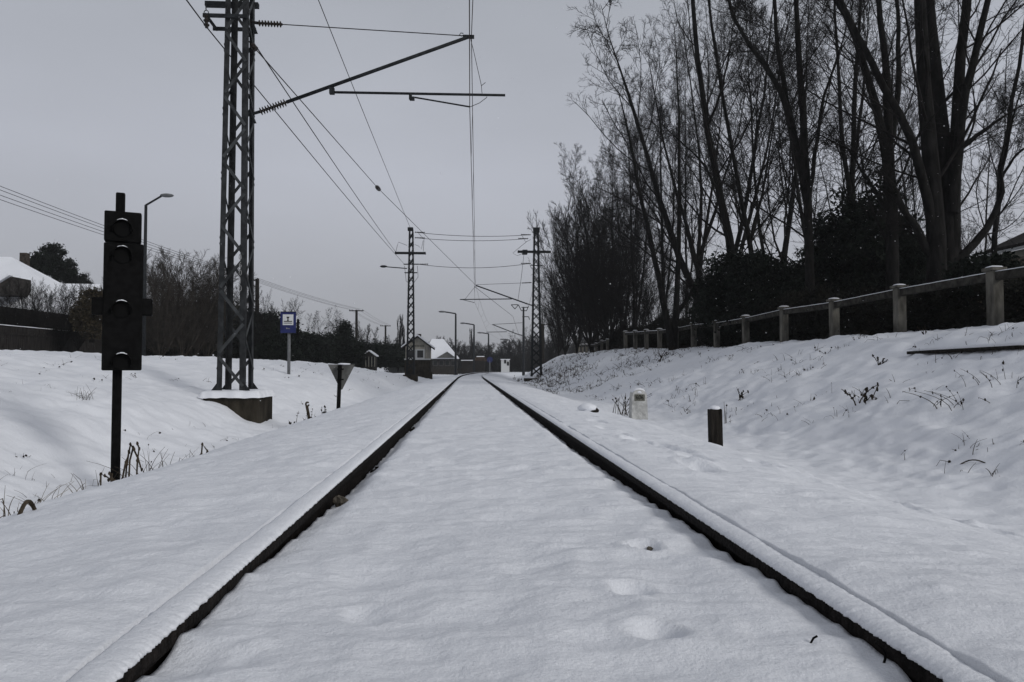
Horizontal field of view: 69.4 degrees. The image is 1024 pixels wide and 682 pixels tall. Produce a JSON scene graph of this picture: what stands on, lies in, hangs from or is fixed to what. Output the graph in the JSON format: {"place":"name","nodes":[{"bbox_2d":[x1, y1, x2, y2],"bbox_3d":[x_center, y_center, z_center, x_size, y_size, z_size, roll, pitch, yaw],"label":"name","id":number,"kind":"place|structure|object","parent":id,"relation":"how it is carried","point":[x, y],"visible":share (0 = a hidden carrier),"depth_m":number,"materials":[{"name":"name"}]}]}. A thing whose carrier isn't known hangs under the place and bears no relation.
{"place":"outdoors","nodes":[
{"label":"outdoors","id":0,"kind":"place"},
{"bbox_2d":[0,322,1023,681],"bbox_3d":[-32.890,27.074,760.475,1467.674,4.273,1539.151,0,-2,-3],"label":"ground","id":1,"kind":"structure","parent":0,"point":[476,528],"depth_m":2.89,"materials":[{"name":"snow"}]},
{"bbox_2d":[0,288,40,326],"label":"shrub","id":2,"kind":"object","parent":1,"relation":"on","point":[3,316],"visible":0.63,"depth_m":36.04,"materials":[{"name":"brown plant"}]},
{"bbox_2d":[0,275,56,327],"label":"shrub","id":3,"kind":"object","parent":1,"relation":"on","point":[22,308],"visible":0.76,"depth_m":36.48,"materials":[{"name":"brown plant"}]},
{"bbox_2d":[0,253,78,313],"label":"house","id":4,"kind":"structure","parent":1,"relation":"on","point":[22,270],"depth_m":49.04,"materials":[{"name":"brick"}]},
{"bbox_2d":[18,279,75,340],"bbox_3d":[-23.493,-1.276,37.214,2.658,3.717,2.779,1,-2,-29],"label":"shrub","id":5,"kind":"object","parent":1,"relation":"on","point":[40,315],"visible":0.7,"depth_m":37.04,"materials":[{"name":"brown plant"}]},
{"bbox_2d":[0,324,101,353],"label":"board fence","id":6,"kind":"object","parent":1,"relation":"on","point":[13,337],"visible":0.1,"depth_m":35.92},
{"bbox_2d":[38,284,82,350],"bbox_3d":[-22.954,-1.219,37.749,2.603,3.641,2.722,2,-3,-37],"label":"shrub","id":7,"kind":"object","parent":1,"relation":"on","point":[61,338],"visible":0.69,"depth_m":37.54,"materials":[{"name":"brown plant"}]},
{"bbox_2d":[29,242,93,283],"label":"pine tree","id":8,"kind":"object","parent":1,"relation":"on","point":[52,263],"visible":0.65,"depth_m":57.83,"materials":[{"name":"green plant"}]},
{"bbox_2d":[57,284,87,350],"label":"shrub","id":9,"kind":"object","parent":1,"relation":"on","point":[75,337],"visible":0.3,"depth_m":38.01,"materials":[{"name":"brown plant"}]},
{"bbox_2d":[65,286,102,342],"bbox_3d":[-20.940,-1.347,36.845,2.276,2.853,2.418,0,-2,-3],"label":"thuja","id":10,"kind":"object","parent":1,"relation":"on","point":[85,320],"visible":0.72,"depth_m":36.38,"materials":[{"name":"green plant"}]},
{"bbox_2d":[99,441,142,485],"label":"dead weed","id":11,"kind":"object","parent":1,"relation":"on","point":[110,474],"visible":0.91,"depth_m":6.66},
{"bbox_2d":[91,192,152,481],"bbox_3d":[-3.597,0.052,6.823,0.496,2.888,0.259,1,-2,-25],"label":"signal post","id":12,"kind":"object","parent":1,"relation":"on","point":[122,306],"visible":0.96,"depth_m":6.79,"materials":[{"name":"black metal"}]},
{"bbox_2d":[142,193,173,355],"bbox_3d":[-15.458,-2.786,32.268,1.274,7.360,0.273,0,-2,-3],"label":"street lamp","id":13,"kind":"object","parent":1,"relation":"on","point":[145,276],"visible":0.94,"depth_m":32.21,"materials":[{"name":"metal"}]},
{"bbox_2d":[146,275,207,355],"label":"bush","id":14,"kind":"object","parent":1,"relation":"on","point":[157,327],"visible":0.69,"depth_m":42.44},
{"bbox_2d":[146,249,225,355],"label":"bush","id":15,"kind":"object","parent":1,"relation":"on","point":[173,351],"visible":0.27,"depth_m":45.57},
{"bbox_2d":[146,246,239,355],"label":"bush","id":16,"kind":"object","parent":1,"relation":"on","point":[190,329],"visible":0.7,"depth_m":44.22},
{"bbox_2d":[147,252,239,355],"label":"bush","id":17,"kind":"object","parent":1,"relation":"on","point":[197,350],"visible":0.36,"depth_m":45.73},
{"bbox_2d":[163,265,257,356],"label":"bush","id":18,"kind":"object","parent":1,"relation":"on","point":[206,350],"visible":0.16,"depth_m":47.82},
{"bbox_2d":[188,288,271,358],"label":"evergreen bush","id":19,"kind":"object","parent":1,"relation":"on","point":[235,353],"visible":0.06,"depth_m":51.70,"materials":[{"name":"green plant"}]},
{"bbox_2d":[232,304,277,358],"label":"bush","id":20,"kind":"object","parent":1,"relation":"on","point":[260,327],"visible":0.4,"depth_m":51.10,"materials":[{"name":"brown plant"}]},
{"bbox_2d":[232,301,302,358],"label":"evergreen bush","id":21,"kind":"object","parent":1,"relation":"on","point":[265,329],"visible":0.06,"depth_m":54.39,"materials":[{"name":"green plant"}]},
{"bbox_2d":[254,329,300,360],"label":"evergreen bush","id":22,"kind":"object","parent":1,"relation":"on","point":[272,347],"visible":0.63,"depth_m":48.19,"materials":[{"name":"green plant"}]},
{"bbox_2d":[66,372,489,681],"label":"rail","id":23,"kind":"object","parent":1,"relation":"on","point":[143,647],"visible":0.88,"depth_m":1.90,"materials":[{"name":"metal"}]},
{"bbox_2d":[259,296,303,326],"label":"bare tree","id":24,"kind":"object","parent":1,"relation":"on","point":[295,304],"visible":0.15,"depth_m":64.93,"materials":[{"name":"brown plant"}]},
{"bbox_2d":[254,311,311,360],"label":"evergreen bush","id":25,"kind":"object","parent":1,"relation":"on","point":[298,345],"visible":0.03,"depth_m":55.71,"materials":[{"name":"green plant"}]},
{"bbox_2d":[280,312,298,373],"bbox_3d":[-7.718,0.185,25.660,0.592,2.401,0.263,0,-2,-3],"label":"bus stop sign","id":26,"kind":"object","parent":1,"relation":"on","point":[288,323],"visible":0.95,"depth_m":25.57,"materials":[{"name":"blue metal"}]},
{"bbox_2d":[298,328,328,361],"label":"evergreen bush","id":27,"kind":"object","parent":1,"relation":"on","point":[311,356],"visible":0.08,"depth_m":60.25,"materials":[{"name":"green plant"}]},
{"bbox_2d":[304,327,342,363],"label":"evergreen bush","id":28,"kind":"object","parent":1,"relation":"on","point":[326,346],"visible":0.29,"depth_m":63.96,"materials":[{"name":"green plant"}]},
{"bbox_2d":[310,306,341,334],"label":"bare tree","id":29,"kind":"object","parent":1,"relation":"on","point":[331,328],"visible":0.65,"depth_m":76.88,"materials":[{"name":"brown plant"}]},
{"bbox_2d":[328,363,354,408],"bbox_3d":[-2.959,0.893,12.798,0.463,1.025,0.128,0,-2,-3],"label":"triangle sign","id":30,"kind":"object","parent":1,"relation":"on","point":[341,372],"visible":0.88,"depth_m":12.83,"materials":[{"name":"black metal"}]},
{"bbox_2d":[324,327,367,366],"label":"evergreen bush","id":31,"kind":"object","parent":1,"relation":"on","point":[352,350],"visible":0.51,"depth_m":68.63,"materials":[{"name":"green plant"}]},
{"bbox_2d":[333,318,361,366],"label":"evergreen bush","id":32,"kind":"object","parent":1,"relation":"on","point":[345,328],"visible":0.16,"depth_m":72.92,"materials":[{"name":"green plant"}]},
{"bbox_2d":[198,0,504,422],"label":"lattice mast","id":33,"kind":"object","parent":1,"relation":"on","point":[243,401],"visible":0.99,"depth_m":13.73,"materials":[{"name":"metal"}]},
{"bbox_2d":[186,0,398,257],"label":"feeder wire","id":34,"kind":"object","parent":33,"relation":"hanging from","point":[277,113],"visible":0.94,"depth_m":18.84,"materials":[{"name":"metal"}]},
{"bbox_2d":[249,35,395,251],"bbox_3d":[-6.648,-6.082,33.406,0.026,1.931,39.014,0,-2,-5],"label":"feeder wire","id":35,"kind":"object","parent":33,"relation":"attached to","point":[314,134],"visible":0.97,"depth_m":20.23,"materials":[{"name":"metal"}]},
{"bbox_2d":[249,41,436,246],"bbox_3d":[-4.760,-5.695,33.589,2.113,1.926,39.322,0,-2,3],"label":"feeder wire","id":36,"kind":"object","parent":33,"relation":"attached to","point":[253,47],"visible":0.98,"depth_m":20.14,"materials":[{"name":"metal"}]},
{"bbox_2d":[469,0,511,346],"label":"contact wire","id":37,"kind":"object","parent":33,"relation":"attached to","point":[470,126],"visible":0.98,"depth_m":14.04,"materials":[{"name":"grey metal"}]},
{"bbox_2d":[352,320,378,342],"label":"bare tree","id":38,"kind":"object","parent":1,"relation":"on","point":[364,334],"visible":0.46,"depth_m":90.61,"materials":[{"name":"brown plant"}]},
{"bbox_2d":[362,350,378,370],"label":"kiosk","id":39,"kind":"object","parent":1,"relation":"on","point":[370,362],"visible":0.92,"depth_m":71.35,"materials":[{"name":"grey wood"}]},
{"bbox_2d":[356,336,389,367],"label":"evergreen bush","id":40,"kind":"object","parent":1,"relation":"on","point":[377,350],"visible":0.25,"depth_m":78.75,"materials":[{"name":"green plant"}]},
{"bbox_2d":[371,338,404,367],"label":"evergreen bush","id":41,"kind":"object","parent":1,"relation":"on","point":[396,357],"visible":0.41,"depth_m":88.30,"materials":[{"name":"green plant"}]},
{"bbox_2d":[380,227,425,381],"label":"lattice mast","id":42,"kind":"object","parent":1,"relation":"on","point":[414,377],"visible":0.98,"depth_m":52.67,"materials":[{"name":"metal"}]},
{"bbox_2d":[401,334,434,378],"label":"house","id":43,"kind":"structure","parent":1,"relation":"on","point":[423,361],"depth_m":65.59,"materials":[{"name":"concrete"}]},
{"bbox_2d":[430,339,458,374],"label":"house","id":44,"kind":"structure","parent":1,"relation":"on","point":[442,354],"depth_m":111.86,"materials":[{"name":"white"}]},
{"bbox_2d":[439,311,456,374],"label":"street lamp","id":45,"kind":"object","parent":1,"relation":"on","point":[455,365],"visible":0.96,"depth_m":97.67,"materials":[{"name":"metal"}]},
{"bbox_2d":[432,368,471,374],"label":"picket fence","id":46,"kind":"object","parent":1,"relation":"on","point":[449,369],"visible":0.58,"depth_m":103.57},
{"bbox_2d":[451,340,477,372],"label":"bare tree","id":47,"kind":"object","parent":1,"relation":"on","point":[461,358],"visible":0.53,"depth_m":161.32,"materials":[{"name":"brown plant"}]},
{"bbox_2d":[475,356,486,371],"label":"shed","id":48,"kind":"structure","parent":1,"relation":"on","point":[480,363],"depth_m":134.83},
{"bbox_2d":[460,227,550,381],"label":"lattice mast","id":49,"kind":"object","parent":1,"relation":"on","point":[536,230],"visible":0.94,"depth_m":53.17,"materials":[{"name":"metal"}]},
{"bbox_2d":[492,304,529,375],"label":"line mast","id":50,"kind":"object","parent":1,"relation":"on","point":[523,346],"visible":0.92,"depth_m":105.24,"materials":[{"name":"metal"}]},
{"bbox_2d":[1,324,1021,502],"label":"dead stems","id":51,"kind":"object","parent":1,"relation":"on","point":[556,382],"visible":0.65,"depth_m":27.73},
{"bbox_2d":[15,327,1023,501],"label":"dead leaf litter","id":52,"kind":"object","parent":1,"relation":"on","point":[949,461],"visible":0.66,"depth_m":18.07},
{"bbox_2d":[505,337,538,371],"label":"bare tree","id":53,"kind":"object","parent":1,"relation":"on","point":[528,359],"visible":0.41,"depth_m":170.02,"materials":[{"name":"brown plant"}]},
{"bbox_2d":[509,324,535,371],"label":"bare tree","id":54,"kind":"object","parent":1,"relation":"on","point":[521,347],"visible":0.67,"depth_m":150.37,"materials":[{"name":"brown plant"}]},
{"bbox_2d":[536,280,576,355],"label":"bare tree","id":55,"kind":"object","parent":1,"relation":"on","point":[559,347],"visible":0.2,"depth_m":80.16,"materials":[{"name":"brown plant"}]},
{"bbox_2d":[534,249,581,354],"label":"bush","id":56,"kind":"object","parent":1,"relation":"on","point":[559,333],"visible":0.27,"depth_m":72.24,"materials":[{"name":"brown plant"}]},
{"bbox_2d":[527,171,615,353],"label":"bush","id":57,"kind":"object","parent":1,"relation":"on","point":[577,342],"visible":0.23,"depth_m":66.33,"materials":[{"name":"brown plant"}]},
{"bbox_2d":[543,142,614,351],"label":"bare tree","id":58,"kind":"object","parent":1,"relation":"on","point":[567,168],"visible":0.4,"depth_m":62.04,"materials":[{"name":"brown plant"}]},
{"bbox_2d":[532,169,652,351],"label":"bush","id":59,"kind":"object","parent":1,"relation":"on","point":[588,338],"visible":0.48,"depth_m":59.88,"materials":[{"name":"brown plant"}]},
{"bbox_2d":[575,339,609,352],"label":"concrete fence","id":60,"kind":"object","parent":1,"relation":"on","point":[586,346],"visible":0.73,"depth_m":57.42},
{"bbox_2d":[547,177,647,350],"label":"bush","id":61,"kind":"object","parent":1,"relation":"on","point":[587,230],"visible":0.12,"depth_m":60.81,"materials":[{"name":"brown plant"}]},
{"bbox_2d":[558,106,659,336],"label":"bare tree","id":62,"kind":"object","parent":1,"relation":"on","point":[606,184],"visible":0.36,"depth_m":56.88,"materials":[{"name":"brown plant"}]},
{"bbox_2d":[560,204,658,349],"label":"bush","id":63,"kind":"object","parent":1,"relation":"on","point":[597,308],"visible":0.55,"depth_m":53.94,"materials":[{"name":"brown plant"}]},
{"bbox_2d":[595,94,662,348],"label":"bare tree","id":64,"kind":"object","parent":1,"relation":"on","point":[609,150],"visible":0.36,"depth_m":53.14,"materials":[{"name":"brown plant"}]},
{"bbox_2d":[614,321,645,348],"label":"hedge","id":65,"kind":"object","parent":1,"relation":"on","point":[629,340],"visible":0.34,"depth_m":48.52,"materials":[{"name":"green plant"}]},
{"bbox_2d":[588,224,672,334],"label":"bush","id":66,"kind":"object","parent":1,"relation":"on","point":[623,326],"visible":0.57,"depth_m":49.40,"materials":[{"name":"brown plant"}]},
{"bbox_2d":[600,86,668,327],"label":"bare tree","id":67,"kind":"object","parent":1,"relation":"on","point":[631,234],"visible":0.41,"depth_m":48.00,"materials":[{"name":"brown plant"}]},
{"bbox_2d":[629,388,647,419],"bbox_3d":[2.584,1.350,15.138,0.345,0.784,0.279,0,-2,-3],"label":"distance stone","id":68,"kind":"object","parent":1,"relation":"on","point":[638,407],"visible":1,"depth_m":15.01,"materials":[{"name":"white paint"}]},
{"bbox_2d":[614,247,684,335],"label":"bush","id":69,"kind":"object","parent":1,"relation":"on","point":[647,309],"visible":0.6,"depth_m":45.25,"materials":[{"name":"brown plant"}]},
{"bbox_2d":[602,0,709,349],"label":"bare tree","id":70,"kind":"object","parent":1,"relation":"on","point":[671,328],"visible":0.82,"depth_m":33.70,"materials":[{"name":"brown plant"}]},
{"bbox_2d":[639,313,672,347],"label":"hedge","id":71,"kind":"object","parent":1,"relation":"on","point":[656,323],"visible":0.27,"depth_m":41.18,"materials":[{"name":"green plant"}]},
{"bbox_2d":[620,16,711,317],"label":"bare tree","id":72,"kind":"object","parent":1,"relation":"on","point":[660,173],"visible":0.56,"depth_m":40.99,"materials":[{"name":"brown plant"}]},
{"bbox_2d":[666,319,702,347],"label":"hedge","id":73,"kind":"object","parent":1,"relation":"on","point":[685,340],"visible":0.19,"depth_m":35.42,"materials":[{"name":"green plant"}]},
{"bbox_2d":[623,0,765,273],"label":"bare tree","id":74,"kind":"object","parent":1,"relation":"on","point":[700,248],"visible":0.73,"depth_m":35.65,"materials":[{"name":"brown plant"}]},
{"bbox_2d":[566,0,850,307],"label":"bare tree","id":75,"kind":"object","parent":1,"relation":"on","point":[662,205],"visible":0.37,"depth_m":40.50,"materials":[{"name":"brown plant"}]},
{"bbox_2d":[643,0,774,288],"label":"bare tree","id":76,"kind":"object","parent":1,"relation":"on","point":[719,197],"visible":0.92,"depth_m":30.29,"materials":[{"name":"brown plant"}]},
{"bbox_2d":[649,2,771,310],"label":"bare tree","id":77,"kind":"object","parent":1,"relation":"on","point":[707,210],"visible":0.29,"depth_m":47.19,"materials":[{"name":"brown plant"}]},
{"bbox_2d":[707,405,722,445],"bbox_3d":[2.506,1.131,9.130,0.171,0.672,0.143,0,-2,-3],"label":"marker post","id":78,"kind":"object","parent":1,"relation":"on","point":[715,426],"visible":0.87,"depth_m":9.07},
{"bbox_2d":[677,240,786,346],"bbox_3d":[9.195,-1.748,29.663,5.084,4.587,4.798,0,-2,12],"label":"conifer","id":79,"kind":"object","parent":1,"relation":"on","point":[710,294],"visible":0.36,"depth_m":29.03,"materials":[{"name":"green plant"}]},
{"bbox_2d":[666,0,810,255],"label":"bare tree","id":80,"kind":"object","parent":1,"relation":"on","point":[749,236],"visible":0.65,"depth_m":31.80,"materials":[{"name":"brown plant"}]},
{"bbox_2d":[483,372,997,681],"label":"rail","id":81,"kind":"object","parent":1,"relation":"on","point":[914,656],"visible":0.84,"depth_m":1.94,"materials":[{"name":"metal"}]},
{"bbox_2d":[716,246,828,344],"bbox_3d":[9.748,-1.602,27.774,4.208,4.022,4.458,-2,-3,38],"label":"conifer","id":82,"kind":"object","parent":1,"relation":"on","point":[762,284],"visible":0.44,"depth_m":27.11,"materials":[{"name":"green plant"}]},
{"bbox_2d":[681,0,877,319],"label":"bare tree","id":83,"kind":"object","parent":1,"relation":"on","point":[805,178],"visible":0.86,"depth_m":23.83,"materials":[{"name":"brown plant"}]},
{"bbox_2d":[689,0,877,262],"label":"bare tree","id":84,"kind":"object","parent":1,"relation":"on","point":[787,230],"visible":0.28,"depth_m":37.74,"materials":[{"name":"brown plant"}]},
{"bbox_2d":[749,246,837,341],"bbox_3d":[10.159,-1.576,26.215,3.533,3.692,3.758,0,-2,6],"label":"conifer","id":85,"kind":"object","parent":1,"relation":"on","point":[796,279],"visible":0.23,"depth_m":25.94,"materials":[{"name":"green plant"}]},
{"bbox_2d":[752,275,839,340],"bbox_3d":[9.433,-0.909,24.253,1.991,2.090,4.238,0,-2,-3],"label":"hedge","id":86,"kind":"object","parent":1,"relation":"on","point":[798,323],"visible":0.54,"depth_m":23.50,"materials":[{"name":"green plant"}]},
{"bbox_2d":[623,266,1023,348],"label":"concrete fence","id":87,"kind":"object","parent":1,"relation":"on","point":[993,277],"visible":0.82,"depth_m":16.80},
{"bbox_2d":[791,187,875,286],"bbox_3d":[12.427,-2.836,28.387,4.958,6.476,5.273,0,-2,1],"label":"bush","id":88,"kind":"object","parent":1,"relation":"on","point":[823,230],"visible":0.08,"depth_m":28.19,"materials":[{"name":"green plant"}]},
{"bbox_2d":[799,282,892,340],"bbox_3d":[9.880,-0.863,21.352,1.991,1.703,4.238,0,-2,-3],"label":"hedge","id":89,"kind":"object","parent":1,"relation":"on","point":[823,330],"visible":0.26,"depth_m":21.36,"materials":[{"name":"green plant"}]},
{"bbox_2d":[721,0,972,263],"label":"bare tree","id":90,"kind":"object","parent":1,"relation":"on","point":[763,20],"visible":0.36,"depth_m":35.13,"materials":[{"name":"brown plant"}]},
{"bbox_2d":[841,382,878,405],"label":"dead weed","id":91,"kind":"object","parent":1,"relation":"on","point":[865,395],"visible":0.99,"depth_m":10.13,"materials":[{"name":"brown plant"}]},
{"bbox_2d":[815,166,925,294],"bbox_3d":[12.651,-2.989,25.886,5.346,6.651,5.686,0,-2,-4],"label":"bush","id":92,"kind":"object","parent":1,"relation":"on","point":[853,246],"visible":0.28,"depth_m":25.42,"materials":[{"name":"green plant"}]},
{"bbox_2d":[773,0,967,236],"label":"bare tree","id":93,"kind":"object","parent":1,"relation":"on","point":[850,187],"visible":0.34,"depth_m":27.90,"materials":[{"name":"brown plant"}]},
{"bbox_2d":[796,0,975,290],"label":"bare tree","id":94,"kind":"object","parent":1,"relation":"on","point":[892,259],"visible":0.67,"depth_m":21.83,"materials":[{"name":"brown plant"}]},
{"bbox_2d":[863,29,943,235],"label":"bare tree","id":95,"kind":"object","parent":1,"relation":"on","point":[908,167],"visible":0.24,"depth_m":42.08,"materials":[{"name":"brown plant"}]},
{"bbox_2d":[787,0,1023,311],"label":"bare tree","id":96,"kind":"object","parent":1,"relation":"on","point":[938,169],"visible":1,"depth_m":18.74,"materials":[{"name":"brown plant"}]},
{"bbox_2d":[840,281,970,335],"bbox_3d":[9.773,-0.747,18.453,1.991,1.275,4.238,0,-2,-3],"label":"hedge","id":97,"kind":"object","parent":1,"relation":"on","point":[876,315],"visible":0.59,"depth_m":18.13,"materials":[{"name":"green plant"}]},
{"bbox_2d":[899,227,925,285],"bbox_3d":[12.416,-1.732,22.903,2.257,3.696,2.122,-1,-2,22],"label":"conifer","id":98,"kind":"object","parent":1,"relation":"on","point":[915,262],"visible":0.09,"depth_m":22.64,"materials":[{"name":"green plant"}]},
{"bbox_2d":[902,386,989,410],"bbox_3d":[5.068,0.656,8.441,0.895,0.278,0.701,0,-2,4],"label":"dead weed","id":99,"kind":"object","parent":1,"relation":"on","point":[963,399],"visible":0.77,"depth_m":8.52,"materials":[{"name":"brown plant"}]},
{"bbox_2d":[905,341,1023,353],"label":"plank","id":100,"kind":"object","parent":1,"relation":"on","point":[985,347],"visible":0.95,"depth_m":10.80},
{"bbox_2d":[907,84,1023,258],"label":"bare tree","id":101,"kind":"object","parent":1,"relation":"on","point":[973,235],"visible":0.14,"depth_m":37.88,"materials":[{"name":"brown plant"}]},
{"bbox_2d":[917,277,1023,330],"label":"hedge","id":102,"kind":"object","parent":1,"relation":"on","point":[972,311],"visible":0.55,"depth_m":15.89,"materials":[{"name":"green plant"}]},
{"bbox_2d":[937,247,1023,322],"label":"evergreen shrub","id":103,"kind":"object","parent":1,"relation":"on","point":[966,266],"visible":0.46,"depth_m":16.00,"materials":[{"name":"green plant"}]},
{"bbox_2d":[947,19,1023,253],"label":"bare tree","id":104,"kind":"object","parent":1,"relation":"on","point":[996,225],"visible":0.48,"depth_m":25.13,"materials":[{"name":"brown plant"}]},
{"bbox_2d":[983,233,1023,256],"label":"house","id":105,"kind":"structure","parent":1,"relation":"on","point":[1017,245],"depth_m":27.56,"materials":[{"name":"white paint"}]},
{"bbox_2d":[1003,277,1023,322],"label":"hedge","id":106,"kind":"object","parent":1,"relation":"on","point":[1013,301],"visible":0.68,"depth_m":14.08,"materials":[{"name":"green plant"}]},
{"bbox_2d":[0,0,1023,367],"label":"sky","id":107,"kind":"structure","parent":0,"point":[93,103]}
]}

